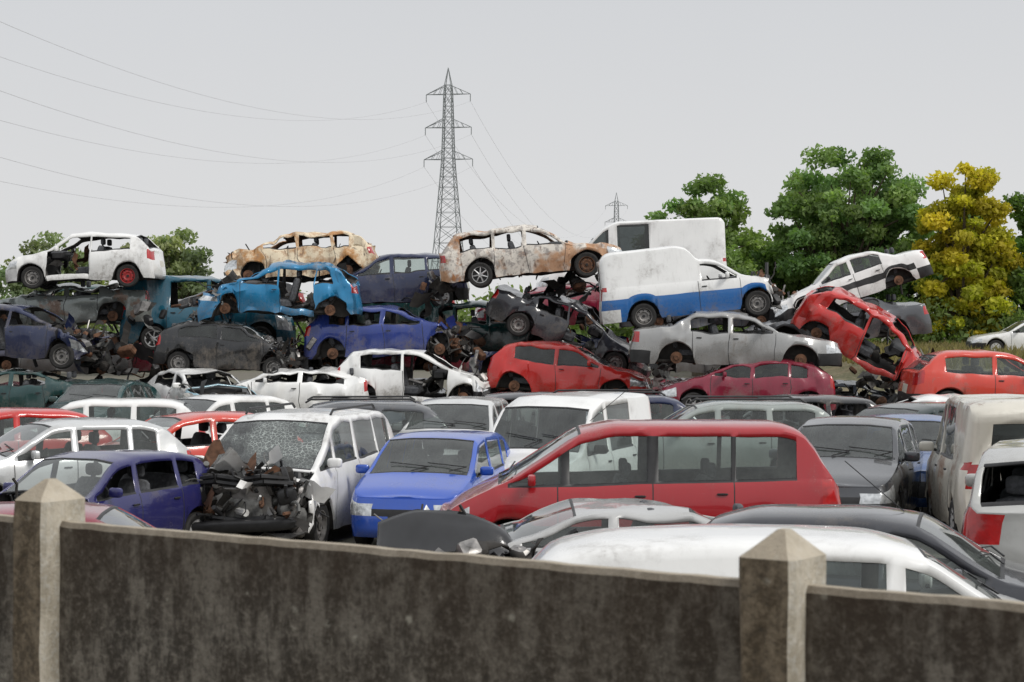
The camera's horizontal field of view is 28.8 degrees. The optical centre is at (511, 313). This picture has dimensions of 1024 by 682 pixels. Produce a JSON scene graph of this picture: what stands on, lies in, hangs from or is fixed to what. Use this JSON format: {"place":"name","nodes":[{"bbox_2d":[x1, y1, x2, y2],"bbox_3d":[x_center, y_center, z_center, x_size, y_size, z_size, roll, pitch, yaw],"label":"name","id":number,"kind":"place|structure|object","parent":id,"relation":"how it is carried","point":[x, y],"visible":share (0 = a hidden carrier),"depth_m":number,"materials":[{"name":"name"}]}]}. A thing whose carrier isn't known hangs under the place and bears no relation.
{"place":"outdoors","nodes":[
{"label":"outdoors","id":0,"kind":"place"},
{"bbox_2d":[37,376,102,383],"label":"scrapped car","id":1,"kind":"object","parent":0,"point":[42,381],"visible":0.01,"depth_m":53.14,"materials":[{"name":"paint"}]},
{"bbox_2d":[0,329,136,378],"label":"scrapped car","id":2,"kind":"object","parent":1,"relation":"on","point":[22,363],"visible":0.3,"depth_m":52.64,"materials":[{"name":"paint"}]},
{"bbox_2d":[37,284,122,331],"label":"scrapped car","id":3,"kind":"object","parent":2,"relation":"on","point":[111,325],"visible":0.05,"depth_m":53.38,"materials":[{"name":"paint"}]},
{"bbox_2d":[413,379,445,393],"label":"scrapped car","id":4,"kind":"object","parent":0,"point":[443,391],"visible":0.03,"depth_m":53.34,"materials":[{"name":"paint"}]},
{"bbox_2d":[299,355,467,371],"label":"scrapped car","id":5,"kind":"object","parent":4,"relation":"on","point":[420,364],"visible":0.06,"depth_m":52.71,"materials":[{"name":"paint"}]},
{"bbox_2d":[308,301,455,324],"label":"scrapped car","id":6,"kind":"object","parent":5,"relation":"on","point":[420,311],"visible":0.11,"depth_m":52.73,"materials":[{"name":"paint"}]},
{"bbox_2d":[0,315,945,557],"bbox_3d":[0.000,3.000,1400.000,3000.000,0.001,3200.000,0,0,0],"label":"ground","id":7,"kind":"structure","parent":0,"point":[342,534],"depth_m":91.69,"materials":[{"name":"grey"}]},
{"bbox_2d":[0,266,9,298],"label":"broadleaf tree","id":8,"kind":"object","parent":7,"relation":"on","point":[3,279],"visible":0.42,"depth_m":95.27,"materials":[{"name":"green plant"}]},
{"bbox_2d":[0,515,13,681],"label":"concrete fence panel","id":9,"kind":"object","parent":7,"relation":"on","point":[6,609],"visible":0.37,"depth_m":7.21,"materials":[{"name":"grey concrete"}]},
{"bbox_2d":[0,380,18,385],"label":"scrapped car","id":10,"kind":"object","parent":7,"relation":"on","point":[14,383],"visible":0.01,"depth_m":49.98,"materials":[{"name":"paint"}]},
{"bbox_2d":[4,418,35,428],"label":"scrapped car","id":11,"kind":"object","parent":7,"relation":"on","point":[8,423],"visible":0.06,"depth_m":46.76,"materials":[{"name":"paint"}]},
{"bbox_2d":[0,368,93,406],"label":"dark green sedan","id":12,"kind":"object","parent":11,"relation":"on","point":[31,392],"visible":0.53,"depth_m":46.82,"materials":[{"name":"paint"}]},
{"bbox_2d":[12,478,85,681],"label":"fence post","id":13,"kind":"object","parent":7,"relation":"on","point":[43,509],"visible":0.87,"depth_m":7.04,"materials":[{"name":"concrete"}]},
{"bbox_2d":[0,230,109,329],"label":"broadleaf tree","id":14,"kind":"object","parent":7,"relation":"on","point":[20,288],"visible":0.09,"depth_m":96.26,"materials":[{"name":"green plant"}]},
{"bbox_2d":[0,407,112,451],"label":"red hatchback","id":15,"kind":"object","parent":7,"relation":"on","point":[21,439],"visible":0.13,"depth_m":32.73,"materials":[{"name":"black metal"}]},
{"bbox_2d":[0,502,156,527],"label":"maroon hatchback","id":16,"kind":"object","parent":7,"relation":"on","point":[95,512],"visible":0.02,"depth_m":17.26,"materials":[{"name":"paint"}]},
{"bbox_2d":[0,417,190,492],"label":"silver hatchback","id":17,"kind":"object","parent":7,"relation":"on","point":[18,464],"visible":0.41,"depth_m":28.91,"materials":[{"name":"paint"}]},
{"bbox_2d":[37,378,160,421],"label":"dark green hatchback","id":18,"kind":"object","parent":7,"relation":"on","point":[104,387],"visible":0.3,"depth_m":44.92,"materials":[{"name":"paint"}]},
{"bbox_2d":[0,448,206,530],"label":"purple hatchback","id":19,"kind":"object","parent":7,"relation":"on","point":[152,487],"visible":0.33,"depth_m":24.49,"materials":[{"name":"paint"}]},
{"bbox_2d":[4,397,206,440],"bbox_3d":[-7.914,2.280,36.798,4.637,1.439,2.054,0,0,-8],"label":"white estate car","id":20,"kind":"object","parent":7,"relation":"on","point":[134,405],"visible":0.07,"depth_m":36.29,"materials":[{"name":"paint"}]},
{"bbox_2d":[140,378,166,383],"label":"scrapped car","id":21,"kind":"object","parent":7,"relation":"on","point":[158,379],"visible":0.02,"depth_m":50.08,"materials":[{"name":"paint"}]},
{"bbox_2d":[120,227,214,298],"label":"broadleaf tree","id":22,"kind":"object","parent":7,"relation":"on","point":[188,260],"visible":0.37,"depth_m":93.76,"materials":[{"name":"green plant"}]},
{"bbox_2d":[147,375,234,383],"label":"scrapped car","id":23,"kind":"object","parent":7,"relation":"on","point":[201,377],"visible":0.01,"depth_m":53.34,"materials":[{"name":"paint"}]},
{"bbox_2d":[133,343,298,372],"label":"scrapped car","id":24,"kind":"object","parent":23,"relation":"on","point":[143,365],"visible":0.02,"depth_m":53.01,"materials":[{"name":"paint"}]},
{"bbox_2d":[177,282,306,322],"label":"scrapped car","id":25,"kind":"object","parent":24,"relation":"on","point":[189,298],"visible":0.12,"depth_m":53.09,"materials":[{"name":"paint"}]},
{"bbox_2d":[99,411,303,455],"bbox_3d":[-5.263,2.280,31.592,3.948,1.440,1.974,0,0,-32],"label":"red hatchback","id":26,"kind":"object","parent":7,"relation":"on","point":[198,443],"visible":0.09,"depth_m":31.38,"materials":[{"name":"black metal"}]},
{"bbox_2d":[145,394,306,436],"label":"white hatchback","id":27,"kind":"object","parent":7,"relation":"on","point":[219,402],"visible":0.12,"depth_m":38.01,"materials":[{"name":"paint"}]},
{"bbox_2d":[185,402,393,541],"bbox_3d":[-2.898,2.193,26.826,2.246,1.848,4.614,0,0,14],"label":"white wrecked minivan","id":28,"kind":"object","parent":7,"relation":"on","point":[268,474],"visible":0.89,"depth_m":25.39,"materials":[{"name":"paint"}]},
{"bbox_2d":[307,400,412,426],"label":"scrapped car","id":29,"kind":"object","parent":7,"relation":"on","point":[391,416],"visible":0.05,"depth_m":46.79,"materials":[{"name":"paint"}]},
{"bbox_2d":[221,366,370,408],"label":"white crushed hatchback","id":30,"kind":"object","parent":29,"relation":"on","point":[299,391],"visible":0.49,"depth_m":46.48,"materials":[{"name":"paint"}]},
{"bbox_2d":[335,348,499,401],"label":"white wrecked hatchback","id":31,"kind":"object","parent":29,"relation":"on","point":[396,379],"visible":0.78,"depth_m":46.97,"materials":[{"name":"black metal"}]},
{"bbox_2d":[297,396,452,444],"bbox_3d":[-3.316,2.248,35.599,4.641,1.503,2.054,0,0,-4],"label":"dark estate car","id":32,"kind":"object","parent":7,"relation":"on","point":[407,405],"visible":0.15,"depth_m":35.04,"materials":[{"name":"grey metal"}]},
{"bbox_2d":[59,520,739,681],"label":"concrete fence panel","id":33,"kind":"object","parent":7,"relation":"on","point":[143,604],"visible":0.98,"depth_m":6.27,"materials":[{"name":"grey concrete"}]},
{"bbox_2d":[350,430,509,545],"bbox_3d":[-1.003,2.296,26.587,1.853,1.409,3.616,0,0,12],"label":"blue compact car","id":34,"kind":"object","parent":7,"relation":"on","point":[406,472],"visible":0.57,"depth_m":25.69,"materials":[{"name":"paint"}]},
{"bbox_2d":[424,68,472,310],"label":"electricity pylon","id":35,"kind":"object","parent":7,"relation":"on","point":[444,148],"visible":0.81,"depth_m":299.86,"materials":[{"name":"metal"}]},
{"bbox_2d":[0,22,602,244],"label":"power cables","id":36,"kind":"object","parent":35,"relation":"hanging from","point":[247,156],"visible":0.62,"depth_m":202.63,"materials":[{"name":"grey metal"}]},
{"bbox_2d":[392,397,508,454],"bbox_3d":[-1.002,2.266,35.589,2.095,1.468,4.716,0,0,8],"label":"silver estate car","id":37,"kind":"object","parent":7,"relation":"on","point":[471,413],"visible":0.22,"depth_m":35.89,"materials":[{"name":"paint"}]},
{"bbox_2d":[415,301,571,352],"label":"dark teal hatchback","id":38,"kind":"object","parent":7,"relation":"on","point":[498,336],"visible":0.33,"depth_m":50.13,"materials":[{"name":"paint"}]},
{"bbox_2d":[314,253,469,307],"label":"navy hatchback","id":39,"kind":"object","parent":38,"relation":"on","point":[392,286],"visible":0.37,"depth_m":50.21,"materials":[{"name":"blue metal"}]},
{"bbox_2d":[92,271,897,413],"bbox_3d":[-0.321,0.802,49.382,21.099,4.564,2.612,0,0,0],"label":"scrap metal","id":40,"kind":"object","parent":7,"relation":"on","point":[121,348],"visible":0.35,"depth_m":49.19,"materials":[{"name":"metal"}]},
{"bbox_2d":[0,304,110,373],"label":"navy wrecked hatchback","id":41,"kind":"object","parent":40,"relation":"on","point":[68,342],"visible":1,"depth_m":47.53,"materials":[{"name":"paint"}]},
{"bbox_2d":[0,281,150,325],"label":"silver green sedan","id":42,"kind":"object","parent":40,"relation":"on","point":[85,305],"visible":0.81,"depth_m":49.79,"materials":[{"name":"paint"}]},
{"bbox_2d":[5,232,165,288],"bbox_3d":[-10.628,-1.329,49.600,3.798,1.418,1.915,-1,0,1],"label":"white hatchback","id":43,"kind":"object","parent":42,"relation":"on","point":[137,260],"visible":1,"depth_m":48.88,"materials":[{"name":"paint"}]},
{"bbox_2d":[120,274,295,349],"bbox_3d":[-7.736,-0.028,50.901,4.432,1.955,2.115,0,0,-3],"label":"teal delivery van","id":44,"kind":"object","parent":40,"relation":"on","point":[164,295],"visible":0.41,"depth_m":50.10,"materials":[{"name":"paint"}]},
{"bbox_2d":[152,320,308,379],"bbox_3d":[-6.752,0.906,48.636,3.811,1.398,1.933,3,0,6],"label":"black wrecked hatchback","id":45,"kind":"object","parent":40,"relation":"on","point":[202,344],"visible":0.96,"depth_m":47.92,"materials":[{"name":"paint"}]},
{"bbox_2d":[196,260,362,321],"bbox_3d":[-5.698,-0.507,48.813,4.044,1.580,2.236,1,3,-3],"label":"light blue wrecked hatchback","id":46,"kind":"object","parent":45,"relation":"on","point":[342,292],"visible":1,"depth_m":48.20,"materials":[{"name":"paint"}]},
{"bbox_2d":[221,230,378,282],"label":"burnt orange hatchback","id":47,"kind":"object","parent":46,"relation":"on","point":[355,252],"visible":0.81,"depth_m":50.71,"materials":[{"name":"metal"}]},
{"bbox_2d":[303,304,466,369],"bbox_3d":[-3.074,0.570,49.168,4.071,1.597,2.137,-3,-2,5],"label":"blue wrecked hatchback","id":48,"kind":"object","parent":40,"relation":"on","point":[438,337],"visible":0.95,"depth_m":48.50,"materials":[{"name":"paint"}]},
{"bbox_2d":[438,225,620,287],"bbox_3d":[0.441,-1.475,49.014,4.571,1.454,1.821,-6,0,0],"label":"burnt estate car","id":49,"kind":"object","parent":40,"relation":"on","point":[479,268],"visible":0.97,"depth_m":48.21,"materials":[{"name":"metal"}]},
{"bbox_2d":[482,286,652,377],"bbox_3d":[1.526,0.359,49.235,4.450,1.307,1.931,22,6,4],"label":"charcoal coupe","id":50,"kind":"object","parent":40,"relation":"on","point":[520,313],"visible":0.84,"depth_m":48.57,"materials":[{"name":"paint"}]},
{"bbox_2d":[745,294,932,339],"bbox_3d":[8.122,0.256,50.200,4.705,1.375,2.054,-5,0,0],"label":"grey sedan","id":51,"kind":"object","parent":40,"relation":"on","point":[913,318],"visible":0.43,"depth_m":49.40,"materials":[{"name":"paint"}]},
{"bbox_2d":[769,247,933,320],"bbox_3d":[8.450,-0.737,50.218,4.129,1.330,1.849,-18,-2,-1],"label":"white sedan","id":52,"kind":"object","parent":51,"relation":"on","point":[885,270],"visible":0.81,"depth_m":49.51,"materials":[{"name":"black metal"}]},
{"bbox_2d":[390,391,602,425],"bbox_3d":[-0.307,2.298,41.200,4.651,1.405,2.054,0,0,0],"label":"grey estate car","id":53,"kind":"object","parent":7,"relation":"on","point":[505,395],"visible":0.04,"depth_m":40.60,"materials":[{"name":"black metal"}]},
{"bbox_2d":[1,282,1008,345],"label":"distant trees","id":54,"kind":"object","parent":7,"relation":"on","point":[623,332],"visible":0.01,"depth_m":105.27,"materials":[{"name":"green plant"}]},
{"bbox_2d":[373,498,743,551],"bbox_3d":[0.812,2.399,18.669,4.372,1.290,1.905,2,0,-1],"label":"silver crashed sedan","id":55,"kind":"object","parent":7,"relation":"on","point":[609,512],"visible":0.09,"depth_m":18.33,"materials":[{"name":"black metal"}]},
{"bbox_2d":[377,510,578,559],"bbox_3d":[-0.315,2.234,17.715,1.812,0.896,0.824,0,0,0],"label":"torn off bonnet","id":56,"kind":"object","parent":55,"relation":"on","point":[455,532],"visible":0.34,"depth_m":17.97,"materials":[{"name":"black metal"}]},
{"bbox_2d":[508,401,627,417],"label":"scrapped car","id":57,"kind":"object","parent":7,"relation":"on","point":[612,414],"visible":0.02,"depth_m":47.83,"materials":[{"name":"paint"}]},
{"bbox_2d":[487,340,652,393],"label":"red hatchback","id":58,"kind":"object","parent":57,"relation":"on","point":[531,366],"visible":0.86,"depth_m":46.92,"materials":[{"name":"paint"}]},
{"bbox_2d":[478,391,658,471],"bbox_3d":[0.714,2.092,28.887,2.014,1.816,4.179,0,0,24],"label":"white small van","id":59,"kind":"object","parent":7,"relation":"on","point":[525,426],"visible":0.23,"depth_m":28.98,"materials":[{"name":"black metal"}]},
{"bbox_2d":[605,193,627,221],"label":"electricity pylon","id":60,"kind":"object","parent":7,"relation":"on","point":[617,205],"visible":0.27,"depth_m":609.60,"materials":[{"name":"metal"}]},
{"bbox_2d":[553,389,696,423],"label":"navy estate car","id":61,"kind":"object","parent":7,"relation":"on","point":[670,405],"visible":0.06,"depth_m":37.23,"materials":[{"name":"grey metal"}]},
{"bbox_2d":[607,382,663,414],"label":"scrapped car","id":62,"kind":"object","parent":7,"relation":"on","point":[625,410],"visible":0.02,"depth_m":49.53,"materials":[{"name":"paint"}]},
{"bbox_2d":[440,384,840,527],"bbox_3d":[1.419,1.874,22.700,4.606,2.132,2.134,0,0,0],"label":"red minivan","id":63,"kind":"object","parent":7,"relation":"on","point":[799,473],"visible":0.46,"depth_m":21.90,"materials":[{"name":"paint"}]},
{"bbox_2d":[651,376,680,389],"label":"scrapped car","id":64,"kind":"object","parent":7,"relation":"on","point":[664,381],"depth_m":52.84,"materials":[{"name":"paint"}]},
{"bbox_2d":[652,362,722,373],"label":"scrapped car","id":65,"kind":"object","parent":64,"relation":"on","point":[695,368],"visible":0.07,"depth_m":52.83,"materials":[{"name":"paint"}]},
{"bbox_2d":[618,309,770,327],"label":"scrapped car","id":66,"kind":"object","parent":65,"relation":"on","point":[738,323],"visible":0.17,"depth_m":52.53,"materials":[{"name":"paint"}]},
{"bbox_2d":[644,172,773,375],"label":"broadleaf tree","id":67,"kind":"object","parent":7,"relation":"on","point":[727,206],"visible":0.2,"depth_m":93.95,"materials":[{"name":"green plant"}]},
{"bbox_2d":[655,411,781,418],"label":"scrapped car","id":68,"kind":"object","parent":7,"relation":"on","point":[761,413],"visible":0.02,"depth_m":46.89,"materials":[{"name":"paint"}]},
{"bbox_2d":[629,395,830,468],"bbox_3d":[3.383,2.226,34.599,4.774,1.548,2.116,0,0,-2],"label":"green grey estate car","id":69,"kind":"object","parent":7,"relation":"on","point":[676,452],"visible":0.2,"depth_m":33.75,"materials":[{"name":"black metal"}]},
{"bbox_2d":[657,359,836,417],"bbox_3d":[5.370,1.684,45.599,4.130,1.393,1.974,1,0,2],"label":"maroon hatchback","id":70,"kind":"object","parent":7,"relation":"on","point":[772,378],"visible":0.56,"depth_m":44.84,"materials":[{"name":"paint"}]},
{"bbox_2d":[626,311,840,370],"bbox_3d":[5.107,0.649,45.900,4.912,1.416,2.136,1,0,2],"label":"silver sedan","id":71,"kind":"object","parent":70,"relation":"on","point":[681,342],"visible":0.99,"depth_m":45.05,"materials":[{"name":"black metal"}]},
{"bbox_2d":[596,246,784,326],"bbox_3d":[4.146,-0.685,46.603,4.336,1.885,1.993,-7,0,1],"label":"white and blue van","id":72,"kind":"object","parent":71,"relation":"on","point":[638,287],"visible":1,"depth_m":45.84,"materials":[{"name":"paint"}]},
{"bbox_2d":[738,246,810,331],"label":"broadleaf tree","id":73,"kind":"object","parent":7,"relation":"on","point":[759,260],"visible":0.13,"depth_m":97.55,"materials":[{"name":"green plant"}]},
{"bbox_2d":[531,524,1023,601],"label":"white light van","id":74,"kind":"object","parent":7,"relation":"on","point":[714,549],"visible":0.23,"depth_m":13.79,"materials":[{"name":"paint"}]},
{"bbox_2d":[739,528,825,681],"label":"fence post","id":75,"kind":"object","parent":7,"relation":"on","point":[782,570],"visible":0.95,"depth_m":5.38,"materials":[{"name":"concrete"}]},
{"bbox_2d":[703,393,877,424],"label":"black estate car","id":76,"kind":"object","parent":7,"relation":"on","point":[856,405],"visible":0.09,"depth_m":38.91,"materials":[{"name":"metal"}]},
{"bbox_2d":[769,416,923,511],"bbox_3d":[4.746,2.239,27.988,2.073,1.521,4.285,0,0,18],"label":"dark grey hatchback","id":77,"kind":"object","parent":7,"relation":"on","point":[885,455],"visible":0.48,"depth_m":27.66,"materials":[{"name":"paint"}]},
{"bbox_2d":[760,143,939,303],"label":"broadleaf tree","id":78,"kind":"object","parent":7,"relation":"on","point":[830,225],"visible":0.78,"depth_m":95.64,"materials":[{"name":"green plant"}]},
{"bbox_2d":[788,287,934,387],"bbox_3d":[8.579,0.654,47.447,3.897,1.571,1.764,30,14,10],"label":"red wrecked hatchback","id":79,"kind":"object","parent":7,"relation":"on","point":[825,313],"visible":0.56,"depth_m":46.95,"materials":[{"name":"paint"}]},
{"bbox_2d":[831,379,891,415],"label":"scrapped car","id":80,"kind":"object","parent":7,"relation":"on","point":[838,383],"visible":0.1,"depth_m":49.86,"materials":[{"name":"paint"}]},
{"bbox_2d":[707,461,1023,600],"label":"charcoal hatchback","id":81,"kind":"object","parent":7,"relation":"on","point":[960,552],"visible":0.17,"depth_m":16.30,"materials":[{"name":"paint"}]},
{"bbox_2d":[718,295,1023,345],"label":"hedge","id":82,"kind":"object","parent":7,"relation":"on","point":[960,336],"visible":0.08,"depth_m":90.29,"materials":[{"name":"green plant"}]},
{"bbox_2d":[857,402,946,415],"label":"dark green estate car","id":83,"kind":"object","parent":7,"relation":"on","point":[933,408],"visible":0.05,"depth_m":34.58,"materials":[{"name":"paint"}]},
{"bbox_2d":[869,414,941,507],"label":"blue hatchback","id":84,"kind":"object","parent":7,"relation":"on","point":[926,427],"visible":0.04,"depth_m":30.62,"materials":[{"name":"paint"}]},
{"bbox_2d":[876,216,943,341],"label":"broadleaf tree","id":85,"kind":"object","parent":7,"relation":"on","point":[909,287],"visible":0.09,"depth_m":98.02,"materials":[{"name":"green plant"}]},
{"bbox_2d":[805,583,1023,681],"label":"concrete fence panel","id":86,"kind":"object","parent":7,"relation":"on","point":[862,634],"visible":0.98,"depth_m":5.23,"materials":[{"name":"grey concrete"}]},
{"bbox_2d":[822,361,1016,394],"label":"earth embankment","id":87,"kind":"structure","parent":7,"relation":"on","point":[843,372],"depth_m":73.45,"materials":[{"name":"green plant"}]},
{"bbox_2d":[839,339,1023,368],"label":"dry grass","id":88,"kind":"structure","parent":87,"relation":"on","point":[955,345],"depth_m":71.02,"materials":[{"name":"green plant"}]},
{"bbox_2d":[966,321,1023,349],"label":"white sedan","id":89,"kind":"object","parent":87,"relation":"on","point":[1009,335],"visible":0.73,"depth_m":77.22,"materials":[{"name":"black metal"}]},
{"bbox_2d":[898,393,962,401],"bbox_3d":[8.593,2.356,41.502,4.701,1.375,2.056,0,0,4],"label":"white crushed sedan","id":90,"kind":"object","parent":7,"relation":"on","point":[940,397],"visible":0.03,"depth_m":41.06,"materials":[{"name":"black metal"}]},
{"bbox_2d":[897,350,1023,401],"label":"red hatchback","id":91,"kind":"object","parent":7,"relation":"on","point":[919,375],"visible":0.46,"depth_m":44.75,"materials":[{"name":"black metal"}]},
{"bbox_2d":[911,161,1023,341],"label":"yellow green tree","id":92,"kind":"object","parent":7,"relation":"on","point":[973,262],"visible":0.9,"depth_m":91.04,"materials":[{"name":"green plant"}]},
{"bbox_2d":[919,394,1023,533],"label":"cream wrecked van","id":93,"kind":"object","parent":7,"relation":"on","point":[972,428],"visible":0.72,"depth_m":25.30,"materials":[{"name":"paint"}]},
{"bbox_2d":[935,214,1020,312],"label":"broadleaf tree","id":94,"kind":"object","parent":7,"relation":"on","point":[969,216],"visible":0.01,"depth_m":99.92,"materials":[{"name":"green plant"}]},
{"bbox_2d":[962,439,1023,563],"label":"silver compact car","id":95,"kind":"object","parent":7,"relation":"on","point":[994,515],"visible":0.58,"depth_m":18.82,"materials":[{"name":"paint"}]},
{"bbox_2d":[982,191,1023,330],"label":"broadleaf tree","id":96,"kind":"object","parent":7,"relation":"on","point":[1016,277],"visible":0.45,"depth_m":92.10,"materials":[{"name":"green plant"}]},
{"bbox_2d":[497,391,518,401],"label":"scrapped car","id":97,"kind":"object","parent":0,"point":[511,400],"visible":0.01,"depth_m":49.72,"materials":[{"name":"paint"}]},
{"bbox_2d":[0,0,1023,311],"label":"sky","id":98,"kind":"structure","parent":0,"point":[586,102],"materials":[{"name":"white"}]},
{"bbox_2d":[536,217,726,293],"bbox_3d":[3.296,-1.367,55.600,5.406,2.436,2.216,-2,0,0],"label":"white high roof van","id":99,"kind":"object","parent":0,"point":[700,238],"visible":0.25,"depth_m":54.75,"materials":[{"name":"paint"}]},
{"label":"scrapped car","id":100,"kind":"object","parent":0,"visible":0},
{"bbox_2d":[468,329,626,373],"bbox_3d":[0.847,1.107,53.974,4.720,1.378,1.856,-3,-1,-5],"label":"scrapped car","id":101,"kind":"object","parent":100,"relation":"on","point":[484,366],"visible":0.05,"depth_m":53.29,"materials":[{"name":"paint"}]},
{"bbox_2d":[469,283,599,324],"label":"scrapped car","id":102,"kind":"object","parent":101,"relation":"on","point":[591,302],"visible":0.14,"depth_m":53.01,"materials":[{"name":"paint"}]},
{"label":"scrapped car","id":103,"kind":"object","parent":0,"visible":0},
{"bbox_2d":[148,367,258,404],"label":"white crushed hatchback","id":104,"kind":"object","parent":103,"relation":"on","point":[181,386],"visible":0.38,"depth_m":46.45,"materials":[{"name":"paint"}]}
]}

